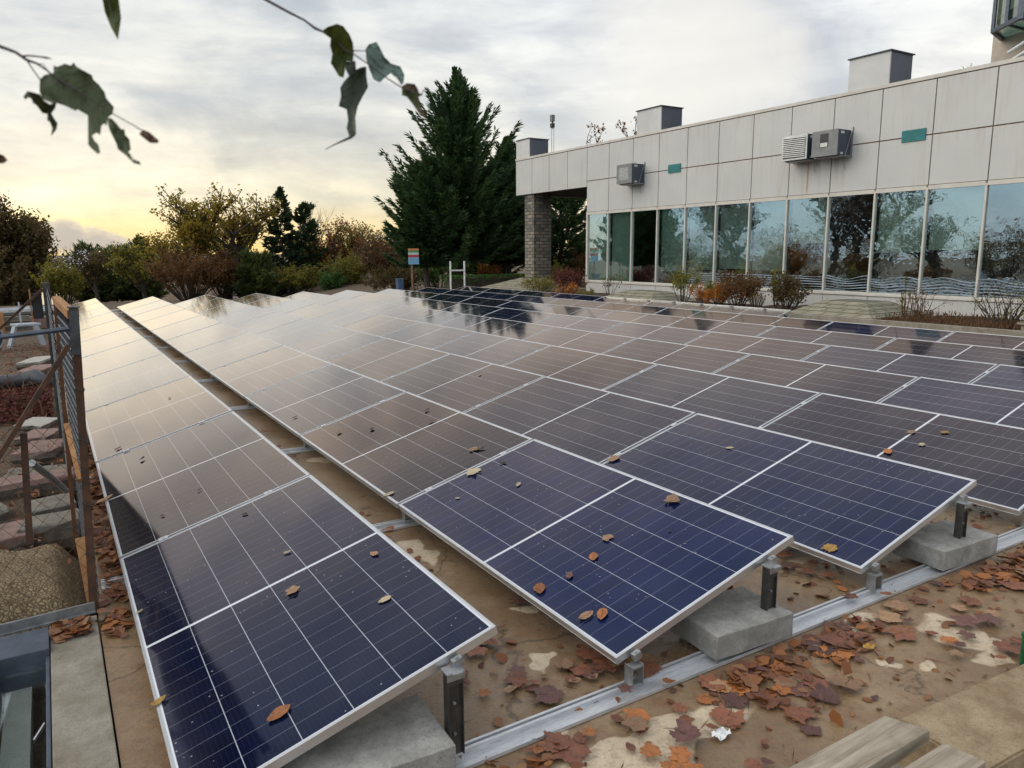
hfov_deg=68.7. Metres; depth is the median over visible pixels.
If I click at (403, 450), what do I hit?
solar panel
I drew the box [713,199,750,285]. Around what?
window
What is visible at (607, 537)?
panel leaf
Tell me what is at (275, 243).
spruce tree
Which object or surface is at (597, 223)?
window
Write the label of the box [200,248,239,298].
autumn shrub
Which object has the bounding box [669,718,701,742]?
fallen leaf
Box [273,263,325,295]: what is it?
autumn shrub
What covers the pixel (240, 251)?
autumn tree
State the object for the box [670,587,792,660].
ballast block
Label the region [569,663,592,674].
fallen leaf
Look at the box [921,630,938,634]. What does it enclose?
fallen leaf
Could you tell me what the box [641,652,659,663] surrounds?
fallen leaf
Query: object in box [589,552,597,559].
panel leaf
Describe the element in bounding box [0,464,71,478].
stone slab
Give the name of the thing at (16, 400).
red creeper
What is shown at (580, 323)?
solar panel
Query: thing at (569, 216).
cypress tree
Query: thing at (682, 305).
solar panel
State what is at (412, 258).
striped sign
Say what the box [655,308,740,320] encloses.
solar panel
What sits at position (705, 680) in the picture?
fallen leaf
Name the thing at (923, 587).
fallen leaf
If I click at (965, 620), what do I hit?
fallen leaf
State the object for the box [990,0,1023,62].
tower building
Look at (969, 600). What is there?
fallen leaf
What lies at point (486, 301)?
solar panel
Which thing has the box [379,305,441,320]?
solar panel
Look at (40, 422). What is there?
stone slab
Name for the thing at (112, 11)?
birch twig
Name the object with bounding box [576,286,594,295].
bed shrub
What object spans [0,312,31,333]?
timber stack
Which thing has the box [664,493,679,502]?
panel leaf
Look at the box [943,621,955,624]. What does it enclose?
fallen leaf
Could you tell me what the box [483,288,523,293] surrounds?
solar panel
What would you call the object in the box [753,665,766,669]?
fallen leaf
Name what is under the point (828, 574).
fallen leaf
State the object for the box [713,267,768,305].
bed shrub
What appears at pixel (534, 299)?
solar panel
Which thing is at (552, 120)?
roof mast
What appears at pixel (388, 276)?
autumn shrub
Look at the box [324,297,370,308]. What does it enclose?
solar panel
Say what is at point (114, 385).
solar panel
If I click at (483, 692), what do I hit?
fallen leaf
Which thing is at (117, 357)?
solar panel
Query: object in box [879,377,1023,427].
solar panel
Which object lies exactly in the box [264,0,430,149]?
birch twig
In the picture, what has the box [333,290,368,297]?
solar panel
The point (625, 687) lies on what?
fallen leaf
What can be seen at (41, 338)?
plastic stool
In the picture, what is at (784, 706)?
fallen leaf
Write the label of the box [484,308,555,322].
solar panel
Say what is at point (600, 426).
solar panel
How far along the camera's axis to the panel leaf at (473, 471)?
5.23 m
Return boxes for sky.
[0,0,992,254]
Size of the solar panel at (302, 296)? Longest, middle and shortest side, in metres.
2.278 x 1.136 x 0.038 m
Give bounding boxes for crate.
[22,316,46,328]
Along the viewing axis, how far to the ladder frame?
32.41 m
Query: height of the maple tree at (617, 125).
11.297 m
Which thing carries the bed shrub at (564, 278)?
on the planting soil
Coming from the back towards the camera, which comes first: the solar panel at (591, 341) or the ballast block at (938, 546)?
the solar panel at (591, 341)
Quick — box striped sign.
[408,248,418,290]
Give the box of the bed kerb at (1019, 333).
[781,313,1023,336]
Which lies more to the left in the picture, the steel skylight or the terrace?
the steel skylight
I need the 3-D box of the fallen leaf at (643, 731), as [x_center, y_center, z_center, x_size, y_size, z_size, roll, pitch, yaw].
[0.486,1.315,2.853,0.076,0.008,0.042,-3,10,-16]
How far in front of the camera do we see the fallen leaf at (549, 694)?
3.08 m
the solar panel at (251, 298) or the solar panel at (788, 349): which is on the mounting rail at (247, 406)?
the solar panel at (788, 349)
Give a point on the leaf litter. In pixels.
(60, 631)
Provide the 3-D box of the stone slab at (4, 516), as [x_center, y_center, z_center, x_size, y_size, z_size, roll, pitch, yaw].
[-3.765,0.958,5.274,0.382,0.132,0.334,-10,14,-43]
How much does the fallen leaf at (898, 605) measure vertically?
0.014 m
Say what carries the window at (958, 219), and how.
in the office building at (924, 188)
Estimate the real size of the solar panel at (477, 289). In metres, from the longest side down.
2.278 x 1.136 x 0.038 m
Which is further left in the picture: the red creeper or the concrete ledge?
the red creeper
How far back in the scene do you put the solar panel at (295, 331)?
14.77 m
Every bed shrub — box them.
[515,273,558,291]
[549,266,588,293]
[554,280,579,293]
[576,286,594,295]
[602,274,622,295]
[667,258,704,301]
[686,281,716,303]
[700,276,735,304]
[702,277,733,304]
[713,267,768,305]
[746,287,765,307]
[767,270,813,310]
[770,266,782,308]
[895,285,955,320]
[900,271,911,316]
[970,280,1023,329]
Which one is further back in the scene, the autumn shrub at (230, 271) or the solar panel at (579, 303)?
the autumn shrub at (230, 271)
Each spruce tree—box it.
[259,186,315,296]
[285,201,328,285]
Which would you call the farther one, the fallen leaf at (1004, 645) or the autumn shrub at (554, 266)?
the autumn shrub at (554, 266)
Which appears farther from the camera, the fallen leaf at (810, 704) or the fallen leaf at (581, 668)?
the fallen leaf at (581, 668)
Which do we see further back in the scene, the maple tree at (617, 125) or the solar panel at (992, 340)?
the maple tree at (617, 125)
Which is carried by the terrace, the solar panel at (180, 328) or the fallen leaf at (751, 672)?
the fallen leaf at (751, 672)
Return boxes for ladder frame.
[449,261,465,288]
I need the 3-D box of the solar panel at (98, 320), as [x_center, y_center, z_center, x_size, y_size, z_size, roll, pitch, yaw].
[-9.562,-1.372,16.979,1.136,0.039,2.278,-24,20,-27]
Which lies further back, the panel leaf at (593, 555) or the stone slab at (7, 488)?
the stone slab at (7, 488)
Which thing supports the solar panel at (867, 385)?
on the mounting rail at (304, 448)
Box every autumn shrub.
[0,241,46,305]
[28,254,84,304]
[138,236,228,300]
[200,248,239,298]
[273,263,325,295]
[317,249,372,284]
[317,266,351,290]
[359,257,434,291]
[396,253,479,287]
[477,263,503,276]
[551,257,566,279]
[565,246,585,286]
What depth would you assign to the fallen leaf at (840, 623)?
3.63 m
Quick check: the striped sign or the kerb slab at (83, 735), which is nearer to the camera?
the kerb slab at (83, 735)
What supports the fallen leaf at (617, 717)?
on the terrace
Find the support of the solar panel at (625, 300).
on the mounting rail at (208, 326)
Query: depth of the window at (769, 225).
22.10 m
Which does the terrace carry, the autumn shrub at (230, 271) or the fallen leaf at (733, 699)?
the fallen leaf at (733, 699)
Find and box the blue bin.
[395,279,403,289]
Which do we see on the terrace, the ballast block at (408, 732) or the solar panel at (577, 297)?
the ballast block at (408, 732)
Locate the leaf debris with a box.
[0,342,71,563]
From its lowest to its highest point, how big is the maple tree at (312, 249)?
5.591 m
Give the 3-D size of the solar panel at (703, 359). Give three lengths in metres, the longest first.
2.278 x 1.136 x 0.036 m
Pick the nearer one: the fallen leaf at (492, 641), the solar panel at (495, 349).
the fallen leaf at (492, 641)
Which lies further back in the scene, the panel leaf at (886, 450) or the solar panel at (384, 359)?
the solar panel at (384, 359)
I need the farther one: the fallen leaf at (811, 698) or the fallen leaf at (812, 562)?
the fallen leaf at (812, 562)
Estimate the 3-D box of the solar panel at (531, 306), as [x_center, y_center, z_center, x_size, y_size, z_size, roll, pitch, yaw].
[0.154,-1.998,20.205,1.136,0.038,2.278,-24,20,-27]
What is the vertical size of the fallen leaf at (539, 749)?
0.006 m
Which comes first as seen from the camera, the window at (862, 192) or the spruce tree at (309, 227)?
the window at (862, 192)
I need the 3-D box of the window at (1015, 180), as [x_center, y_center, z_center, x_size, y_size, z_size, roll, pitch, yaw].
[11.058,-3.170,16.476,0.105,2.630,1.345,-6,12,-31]
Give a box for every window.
[586,211,608,280]
[608,209,632,281]
[631,207,657,283]
[656,205,686,284]
[684,202,717,285]
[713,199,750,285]
[747,196,789,288]
[786,193,830,290]
[823,189,877,292]
[868,185,929,295]
[920,181,989,297]
[976,178,1023,300]
[990,0,1023,40]
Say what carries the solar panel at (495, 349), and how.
on the mounting rail at (215, 379)
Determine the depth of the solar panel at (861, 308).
17.48 m
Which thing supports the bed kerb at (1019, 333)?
on the terrace
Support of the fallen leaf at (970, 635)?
on the terrace
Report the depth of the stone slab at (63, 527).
4.92 m
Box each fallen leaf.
[463,678,470,685]
[467,646,487,657]
[475,688,490,696]
[488,638,497,644]
[503,671,531,687]
[503,685,516,691]
[506,664,525,672]
[507,595,526,603]
[524,745,537,750]
[525,684,564,703]
[533,741,544,752]
[536,730,569,752]
[544,738,591,762]
[555,657,573,668]
[565,674,574,681]
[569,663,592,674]
[569,677,580,681]
[573,732,585,742]
[575,645,602,658]
[580,726,596,735]
[582,673,594,678]
[589,663,605,672]
[592,656,622,675]
[600,663,609,668]
[606,659,626,666]
[609,714,623,721]
[617,683,633,692]
[621,716,647,732]
[622,657,632,667]
[622,708,650,720]
[625,742,635,752]
[631,727,648,733]
[634,659,662,677]
[639,743,661,759]
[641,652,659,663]
[659,755,703,767]
[662,678,675,682]
[663,746,691,762]
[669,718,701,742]
[672,702,689,712]
[678,715,694,723]
[697,693,715,703]
[698,673,729,689]
[705,723,718,728]
[709,679,731,696]
[709,703,744,725]
[713,698,721,704]
[717,691,747,708]
[721,679,749,696]
[724,719,740,728]
[728,670,756,675]
[744,758,765,767]
[745,692,754,698]
[752,687,780,708]
[752,693,780,709]
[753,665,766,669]
[760,666,782,678]
[760,739,768,743]
[760,757,774,763]
[769,660,801,674]
[771,681,794,694]
[773,674,797,686]
[776,550,794,556]
[779,705,788,708]
[780,561,800,568]
[783,709,808,720]
[785,705,818,724]
[789,682,811,696]
[800,676,829,689]
[800,721,821,735]
[802,567,815,573]
[802,672,812,681]
[802,690,824,702]
[805,638,837,656]
[807,560,817,564]
[807,701,814,706]
[810,686,840,706]
[814,683,823,688]
[819,644,854,662]
[821,572,837,577]
[821,630,855,652]
[823,619,850,631]
[827,669,863,690]
[837,585,846,590]
[840,592,857,598]
[853,632,876,642]
[854,657,862,661]
[863,643,874,648]
[870,694,878,699]
[871,610,902,621]
[873,620,887,625]
[877,626,884,633]
[879,592,892,594]
[884,600,910,611]
[885,626,916,640]
[906,595,927,603]
[917,585,929,589]
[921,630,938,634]
[939,636,958,645]
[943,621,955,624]
[949,614,986,627]
[949,649,963,656]
[950,604,968,610]
[951,641,965,646]
[956,630,975,638]
[957,595,981,605]
[972,613,1002,626]
[978,608,1000,616]
[992,571,1020,580]
[992,639,1020,653]
[994,655,1006,658]
[997,578,1023,589]
[1009,636,1021,645]
[1016,569,1023,574]
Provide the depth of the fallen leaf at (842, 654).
3.38 m
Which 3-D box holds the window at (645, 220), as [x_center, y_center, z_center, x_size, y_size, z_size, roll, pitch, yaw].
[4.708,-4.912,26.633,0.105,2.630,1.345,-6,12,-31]
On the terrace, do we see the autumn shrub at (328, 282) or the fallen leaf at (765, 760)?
the fallen leaf at (765, 760)
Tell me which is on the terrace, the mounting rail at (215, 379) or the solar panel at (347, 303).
the mounting rail at (215, 379)
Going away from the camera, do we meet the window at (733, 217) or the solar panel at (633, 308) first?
the solar panel at (633, 308)
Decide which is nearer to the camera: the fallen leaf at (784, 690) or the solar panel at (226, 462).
the fallen leaf at (784, 690)
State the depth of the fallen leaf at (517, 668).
3.27 m
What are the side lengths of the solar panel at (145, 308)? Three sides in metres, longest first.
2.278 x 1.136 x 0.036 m
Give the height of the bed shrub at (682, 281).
1.436 m
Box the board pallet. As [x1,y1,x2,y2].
[790,716,985,767]
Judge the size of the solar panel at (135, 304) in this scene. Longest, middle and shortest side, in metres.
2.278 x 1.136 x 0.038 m
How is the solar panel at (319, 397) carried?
on the mounting rail at (247, 406)
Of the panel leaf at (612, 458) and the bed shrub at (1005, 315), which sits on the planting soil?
the bed shrub at (1005, 315)
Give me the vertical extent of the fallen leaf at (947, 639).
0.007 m
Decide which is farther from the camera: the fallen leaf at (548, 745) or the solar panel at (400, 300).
the solar panel at (400, 300)
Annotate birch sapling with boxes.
[328,223,377,261]
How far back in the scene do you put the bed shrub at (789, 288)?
19.69 m
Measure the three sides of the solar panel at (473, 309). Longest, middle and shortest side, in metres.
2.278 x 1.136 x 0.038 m
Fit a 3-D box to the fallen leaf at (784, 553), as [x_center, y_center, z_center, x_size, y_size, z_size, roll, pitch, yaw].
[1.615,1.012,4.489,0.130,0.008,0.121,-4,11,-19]
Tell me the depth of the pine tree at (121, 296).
69.66 m
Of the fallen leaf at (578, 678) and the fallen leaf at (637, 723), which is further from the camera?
the fallen leaf at (578, 678)
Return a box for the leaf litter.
[48,417,1023,767]
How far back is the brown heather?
15.88 m
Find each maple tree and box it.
[294,229,330,262]
[309,213,368,269]
[586,116,636,143]
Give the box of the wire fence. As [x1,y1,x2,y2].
[0,282,99,636]
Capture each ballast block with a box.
[280,694,454,767]
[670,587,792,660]
[892,519,997,570]
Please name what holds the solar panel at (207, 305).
on the rail
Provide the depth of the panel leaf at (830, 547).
4.20 m
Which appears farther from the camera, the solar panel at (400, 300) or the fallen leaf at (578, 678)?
the solar panel at (400, 300)
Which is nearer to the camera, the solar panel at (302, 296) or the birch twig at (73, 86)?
the birch twig at (73, 86)
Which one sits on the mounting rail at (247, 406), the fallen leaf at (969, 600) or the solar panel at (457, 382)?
the solar panel at (457, 382)
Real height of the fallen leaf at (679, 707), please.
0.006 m
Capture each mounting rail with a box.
[84,307,709,362]
[89,336,946,482]
[94,313,787,382]
[101,371,989,591]
[104,325,826,410]
[114,305,601,348]
[440,494,1023,767]
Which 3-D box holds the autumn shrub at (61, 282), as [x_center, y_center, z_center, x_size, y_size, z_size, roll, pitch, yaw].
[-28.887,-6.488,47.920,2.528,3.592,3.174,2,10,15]
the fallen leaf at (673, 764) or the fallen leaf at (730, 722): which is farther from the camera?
the fallen leaf at (730, 722)
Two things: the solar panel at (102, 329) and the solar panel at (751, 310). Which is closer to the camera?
the solar panel at (102, 329)
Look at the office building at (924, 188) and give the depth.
21.23 m
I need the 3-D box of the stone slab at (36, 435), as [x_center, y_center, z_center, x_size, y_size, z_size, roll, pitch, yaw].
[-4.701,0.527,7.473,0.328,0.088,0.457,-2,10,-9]
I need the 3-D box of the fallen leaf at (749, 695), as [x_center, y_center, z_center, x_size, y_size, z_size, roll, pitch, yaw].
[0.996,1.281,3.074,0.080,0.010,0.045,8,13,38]
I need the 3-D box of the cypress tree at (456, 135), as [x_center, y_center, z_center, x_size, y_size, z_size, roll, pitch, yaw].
[-2.966,-10.641,39.888,10.268,11.934,8.663,-6,12,-31]
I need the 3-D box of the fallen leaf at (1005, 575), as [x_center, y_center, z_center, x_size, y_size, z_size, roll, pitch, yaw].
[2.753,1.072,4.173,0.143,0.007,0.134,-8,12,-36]
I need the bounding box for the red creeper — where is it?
[0,361,54,423]
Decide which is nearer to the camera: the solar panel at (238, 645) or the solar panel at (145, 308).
the solar panel at (238, 645)
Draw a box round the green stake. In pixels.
[1019,631,1023,665]
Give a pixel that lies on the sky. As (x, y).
(246, 93)
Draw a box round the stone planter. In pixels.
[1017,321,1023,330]
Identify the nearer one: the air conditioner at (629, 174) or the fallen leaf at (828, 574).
the fallen leaf at (828, 574)
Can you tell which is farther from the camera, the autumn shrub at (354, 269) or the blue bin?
the autumn shrub at (354, 269)
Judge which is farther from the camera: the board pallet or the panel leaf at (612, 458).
the panel leaf at (612, 458)
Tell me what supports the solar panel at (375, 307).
attached to the rail
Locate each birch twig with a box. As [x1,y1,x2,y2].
[0,45,158,164]
[0,154,6,162]
[102,0,120,38]
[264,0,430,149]
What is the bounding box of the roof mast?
[550,115,554,151]
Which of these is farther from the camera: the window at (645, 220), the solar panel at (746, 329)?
the window at (645, 220)
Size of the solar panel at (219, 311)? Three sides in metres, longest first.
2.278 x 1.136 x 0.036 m
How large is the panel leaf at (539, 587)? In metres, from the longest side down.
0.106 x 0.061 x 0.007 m
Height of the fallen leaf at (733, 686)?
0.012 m
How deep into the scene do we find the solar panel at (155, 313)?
19.71 m
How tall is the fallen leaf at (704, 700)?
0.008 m
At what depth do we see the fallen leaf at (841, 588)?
4.05 m
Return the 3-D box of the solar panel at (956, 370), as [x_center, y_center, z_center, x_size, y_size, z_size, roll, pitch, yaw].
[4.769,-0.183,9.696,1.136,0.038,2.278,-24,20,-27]
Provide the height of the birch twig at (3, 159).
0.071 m
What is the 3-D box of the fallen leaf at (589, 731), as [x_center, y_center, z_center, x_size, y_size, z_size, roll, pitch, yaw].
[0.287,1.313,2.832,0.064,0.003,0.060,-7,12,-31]
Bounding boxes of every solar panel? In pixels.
[71,298,99,307]
[79,302,103,313]
[79,306,111,320]
[79,312,119,329]
[80,319,129,341]
[81,327,142,357]
[82,338,161,378]
[83,353,189,411]
[85,376,231,462]
[96,411,309,558]
[117,296,161,311]
[119,475,497,767]
[123,300,171,317]
[131,304,184,323]
[140,309,200,331]
[151,315,220,341]
[165,322,246,354]
[175,295,218,307]
[183,332,281,372]
[185,298,234,312]
[199,302,251,318]
[208,345,331,398]
[214,306,274,325]
[232,293,270,303]
[233,311,302,333]
[244,364,406,437]
[247,296,290,307]
[255,318,338,345]
[265,299,314,312]
[284,291,320,300]
[285,303,342,318]
[286,327,384,360]
[300,392,532,507]
[303,294,344,304]
[310,308,376,326]
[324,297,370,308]
[326,338,450,380]
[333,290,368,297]
[343,314,418,335]
[350,301,403,314]
[354,293,394,301]
[377,289,410,295]
[377,295,423,304]
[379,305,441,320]
[381,322,474,348]
[381,353,544,412]
[398,439,793,664]
[400,291,438,298]
[406,299,458,309]
[418,287,452,293]
[418,311,490,328]
[427,294,471,302]
[434,332,550,364]
[441,303,501,315]
[442,290,482,296]
[454,286,490,291]
[458,297,510,306]
[464,318,553,339]
[464,376,695,463]
[472,292,517,299]
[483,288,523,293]
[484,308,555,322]
[497,301,557,311]
[503,345,656,388]
[507,295,559,303]
[513,290,560,296]
[523,326,635,353]
[534,314,623,331]
[543,305,614,317]
[547,298,608,307]
[550,293,603,300]
[594,296,654,304]
[595,302,667,313]
[598,311,685,325]
[599,322,710,343]
[602,338,749,372]
[602,413,976,573]
[605,364,819,426]
[645,300,714,309]
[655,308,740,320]
[667,317,775,336]
[685,332,828,360]
[704,305,790,316]
[713,354,917,402]
[727,314,833,329]
[756,326,895,349]
[762,393,1023,515]
[802,345,997,383]
[819,321,953,341]
[877,338,1023,366]
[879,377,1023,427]
[938,331,1023,349]
[971,364,1023,390]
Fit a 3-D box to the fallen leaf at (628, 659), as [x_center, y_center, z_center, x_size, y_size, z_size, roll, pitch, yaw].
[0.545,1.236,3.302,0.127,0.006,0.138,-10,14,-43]
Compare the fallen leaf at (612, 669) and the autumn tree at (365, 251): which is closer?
the fallen leaf at (612, 669)
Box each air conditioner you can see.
[616,162,644,192]
[781,133,820,171]
[811,127,853,168]
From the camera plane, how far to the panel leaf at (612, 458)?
5.93 m
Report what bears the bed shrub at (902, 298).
on the planting soil
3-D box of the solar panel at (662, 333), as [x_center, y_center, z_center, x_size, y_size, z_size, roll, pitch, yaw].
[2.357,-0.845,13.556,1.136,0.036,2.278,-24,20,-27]
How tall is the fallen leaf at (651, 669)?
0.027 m
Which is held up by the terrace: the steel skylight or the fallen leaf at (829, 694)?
the fallen leaf at (829, 694)
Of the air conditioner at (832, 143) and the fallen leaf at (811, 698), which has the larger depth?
the air conditioner at (832, 143)
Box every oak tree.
[132,211,228,281]
[149,182,282,298]
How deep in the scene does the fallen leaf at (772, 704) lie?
3.04 m
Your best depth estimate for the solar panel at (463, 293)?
26.95 m
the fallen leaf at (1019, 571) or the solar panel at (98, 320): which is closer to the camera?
the fallen leaf at (1019, 571)
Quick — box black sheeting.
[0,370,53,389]
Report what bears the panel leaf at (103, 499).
on the solar panel at (226, 462)
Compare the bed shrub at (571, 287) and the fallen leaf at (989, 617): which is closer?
the fallen leaf at (989, 617)
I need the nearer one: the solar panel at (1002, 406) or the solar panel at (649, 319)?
the solar panel at (1002, 406)
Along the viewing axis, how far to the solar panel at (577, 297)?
23.94 m
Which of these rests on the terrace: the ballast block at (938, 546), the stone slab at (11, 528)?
the ballast block at (938, 546)
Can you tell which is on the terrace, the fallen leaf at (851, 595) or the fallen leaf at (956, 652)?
the fallen leaf at (956, 652)
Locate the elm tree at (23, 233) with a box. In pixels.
[0,190,63,305]
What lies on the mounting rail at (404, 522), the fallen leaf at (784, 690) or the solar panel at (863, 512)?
the solar panel at (863, 512)
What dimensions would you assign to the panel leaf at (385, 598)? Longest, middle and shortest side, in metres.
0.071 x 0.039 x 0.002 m
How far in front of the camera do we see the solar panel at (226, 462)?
5.13 m
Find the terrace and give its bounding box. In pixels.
[53,309,1023,767]
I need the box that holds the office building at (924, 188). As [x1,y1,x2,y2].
[515,49,1023,319]
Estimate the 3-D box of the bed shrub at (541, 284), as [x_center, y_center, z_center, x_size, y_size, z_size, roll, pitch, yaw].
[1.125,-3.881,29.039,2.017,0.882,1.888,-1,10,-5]
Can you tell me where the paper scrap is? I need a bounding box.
[711,727,730,740]
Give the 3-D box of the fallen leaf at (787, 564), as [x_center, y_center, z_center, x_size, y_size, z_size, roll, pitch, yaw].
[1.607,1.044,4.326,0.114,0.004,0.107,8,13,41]
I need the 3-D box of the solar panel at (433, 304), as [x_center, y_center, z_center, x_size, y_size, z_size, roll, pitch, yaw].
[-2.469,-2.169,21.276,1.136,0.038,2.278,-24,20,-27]
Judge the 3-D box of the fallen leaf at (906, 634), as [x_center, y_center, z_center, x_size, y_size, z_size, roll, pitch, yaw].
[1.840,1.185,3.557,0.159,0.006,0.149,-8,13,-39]
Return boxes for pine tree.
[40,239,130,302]
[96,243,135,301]
[113,234,172,300]
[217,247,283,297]
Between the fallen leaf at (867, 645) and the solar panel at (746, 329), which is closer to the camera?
the fallen leaf at (867, 645)
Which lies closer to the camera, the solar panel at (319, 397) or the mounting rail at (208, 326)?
the solar panel at (319, 397)
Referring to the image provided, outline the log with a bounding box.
[0,306,53,315]
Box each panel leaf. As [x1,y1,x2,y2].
[94,494,111,504]
[150,694,166,704]
[267,704,290,720]
[285,585,299,594]
[378,595,392,602]
[466,467,481,474]
[533,582,544,592]
[566,571,572,578]
[577,611,592,619]
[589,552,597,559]
[597,606,607,618]
[603,534,613,540]
[607,455,619,460]
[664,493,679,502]
[821,544,836,551]
[883,448,891,452]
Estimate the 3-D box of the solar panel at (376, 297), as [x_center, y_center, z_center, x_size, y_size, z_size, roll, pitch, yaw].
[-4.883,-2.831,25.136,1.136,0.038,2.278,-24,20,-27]
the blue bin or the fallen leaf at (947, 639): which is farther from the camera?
the blue bin
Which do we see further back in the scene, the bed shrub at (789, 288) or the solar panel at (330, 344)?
the bed shrub at (789, 288)
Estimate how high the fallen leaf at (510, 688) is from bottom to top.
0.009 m
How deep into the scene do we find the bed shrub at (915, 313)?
16.72 m
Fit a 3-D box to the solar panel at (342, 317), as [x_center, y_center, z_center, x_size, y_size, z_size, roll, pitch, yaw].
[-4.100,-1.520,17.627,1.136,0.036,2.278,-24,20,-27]
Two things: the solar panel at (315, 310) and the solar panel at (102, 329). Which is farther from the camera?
the solar panel at (315, 310)
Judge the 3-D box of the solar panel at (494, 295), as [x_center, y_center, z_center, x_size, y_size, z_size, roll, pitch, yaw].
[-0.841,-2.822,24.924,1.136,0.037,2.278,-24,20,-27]
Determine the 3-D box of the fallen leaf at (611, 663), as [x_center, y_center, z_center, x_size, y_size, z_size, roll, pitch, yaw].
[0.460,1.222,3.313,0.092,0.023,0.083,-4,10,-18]
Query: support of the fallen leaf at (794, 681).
on the terrace
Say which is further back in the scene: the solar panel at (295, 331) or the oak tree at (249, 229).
the oak tree at (249, 229)
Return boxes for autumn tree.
[75,248,116,301]
[102,239,161,298]
[210,238,264,297]
[362,231,381,277]
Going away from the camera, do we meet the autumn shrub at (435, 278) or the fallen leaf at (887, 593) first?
the fallen leaf at (887, 593)
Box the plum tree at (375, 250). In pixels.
[351,230,409,274]
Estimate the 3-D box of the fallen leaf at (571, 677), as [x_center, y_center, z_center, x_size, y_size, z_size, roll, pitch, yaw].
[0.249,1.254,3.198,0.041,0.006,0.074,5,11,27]
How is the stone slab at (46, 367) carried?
on the ground
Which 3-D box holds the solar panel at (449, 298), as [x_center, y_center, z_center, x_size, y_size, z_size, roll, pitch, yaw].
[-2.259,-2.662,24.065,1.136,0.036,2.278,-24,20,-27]
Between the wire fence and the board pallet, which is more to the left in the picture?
the wire fence
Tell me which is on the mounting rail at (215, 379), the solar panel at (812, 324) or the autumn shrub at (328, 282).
the solar panel at (812, 324)
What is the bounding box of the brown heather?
[686,300,1023,330]
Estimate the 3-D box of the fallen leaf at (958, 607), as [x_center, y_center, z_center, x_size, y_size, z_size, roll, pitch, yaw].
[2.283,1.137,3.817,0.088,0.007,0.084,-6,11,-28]
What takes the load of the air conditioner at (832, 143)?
attached to the office building at (924, 188)
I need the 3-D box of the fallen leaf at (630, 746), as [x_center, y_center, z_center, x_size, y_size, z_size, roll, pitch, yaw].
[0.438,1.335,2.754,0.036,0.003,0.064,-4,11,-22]
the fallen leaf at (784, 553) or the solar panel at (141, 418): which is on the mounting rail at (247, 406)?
the solar panel at (141, 418)
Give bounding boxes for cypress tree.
[372,65,556,277]
[381,156,475,287]
[467,181,524,275]
[473,135,524,276]
[519,197,586,271]
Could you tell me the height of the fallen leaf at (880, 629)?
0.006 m
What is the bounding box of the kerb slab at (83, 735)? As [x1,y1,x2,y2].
[50,615,118,767]
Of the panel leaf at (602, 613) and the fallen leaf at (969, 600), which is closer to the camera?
the panel leaf at (602, 613)
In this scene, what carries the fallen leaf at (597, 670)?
on the terrace
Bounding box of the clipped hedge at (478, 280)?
[440,273,524,289]
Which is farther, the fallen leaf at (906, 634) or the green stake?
the fallen leaf at (906, 634)
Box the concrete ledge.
[897,665,1023,767]
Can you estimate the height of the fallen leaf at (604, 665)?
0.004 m
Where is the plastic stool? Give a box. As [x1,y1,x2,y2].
[7,302,46,348]
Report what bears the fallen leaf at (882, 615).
on the terrace
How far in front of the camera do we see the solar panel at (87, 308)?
20.90 m
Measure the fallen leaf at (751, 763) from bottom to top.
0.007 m
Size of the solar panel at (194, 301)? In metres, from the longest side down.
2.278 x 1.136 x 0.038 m
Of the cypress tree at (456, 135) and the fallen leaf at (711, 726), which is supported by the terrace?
the fallen leaf at (711, 726)
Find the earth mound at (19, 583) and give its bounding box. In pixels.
[0,544,89,637]
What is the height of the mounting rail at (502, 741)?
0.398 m
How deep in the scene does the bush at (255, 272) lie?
51.43 m
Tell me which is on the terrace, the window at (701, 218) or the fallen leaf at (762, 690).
the fallen leaf at (762, 690)
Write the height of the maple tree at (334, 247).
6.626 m
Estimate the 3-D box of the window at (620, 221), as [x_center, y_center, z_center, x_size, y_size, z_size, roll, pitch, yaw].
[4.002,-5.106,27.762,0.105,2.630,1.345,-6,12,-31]
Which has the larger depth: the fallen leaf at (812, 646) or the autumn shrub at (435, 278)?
the autumn shrub at (435, 278)
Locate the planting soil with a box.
[539,291,1020,329]
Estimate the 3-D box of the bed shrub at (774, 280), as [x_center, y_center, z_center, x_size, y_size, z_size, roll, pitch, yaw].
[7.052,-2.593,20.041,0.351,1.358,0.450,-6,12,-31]
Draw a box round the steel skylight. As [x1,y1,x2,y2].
[0,627,52,767]
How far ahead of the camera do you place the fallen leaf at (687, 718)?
2.94 m
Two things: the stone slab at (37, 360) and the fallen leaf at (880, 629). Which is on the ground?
the stone slab at (37, 360)
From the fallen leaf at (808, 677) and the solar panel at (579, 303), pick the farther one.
the solar panel at (579, 303)
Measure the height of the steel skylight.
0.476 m
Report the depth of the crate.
19.97 m
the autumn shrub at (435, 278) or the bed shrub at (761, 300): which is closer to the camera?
the bed shrub at (761, 300)
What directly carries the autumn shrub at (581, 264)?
on the ground
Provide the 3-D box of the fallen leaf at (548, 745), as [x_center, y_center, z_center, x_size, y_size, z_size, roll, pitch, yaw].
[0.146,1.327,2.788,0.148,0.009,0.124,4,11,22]
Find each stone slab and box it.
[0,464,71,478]
[0,466,76,501]
[0,502,9,521]
[0,520,34,549]
[9,438,63,464]
[13,417,57,430]
[13,428,58,446]
[15,364,50,373]
[16,356,50,369]
[17,508,81,547]
[31,493,76,515]
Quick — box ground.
[0,252,585,767]
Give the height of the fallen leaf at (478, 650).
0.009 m
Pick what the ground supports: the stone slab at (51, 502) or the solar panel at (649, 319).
the stone slab at (51, 502)

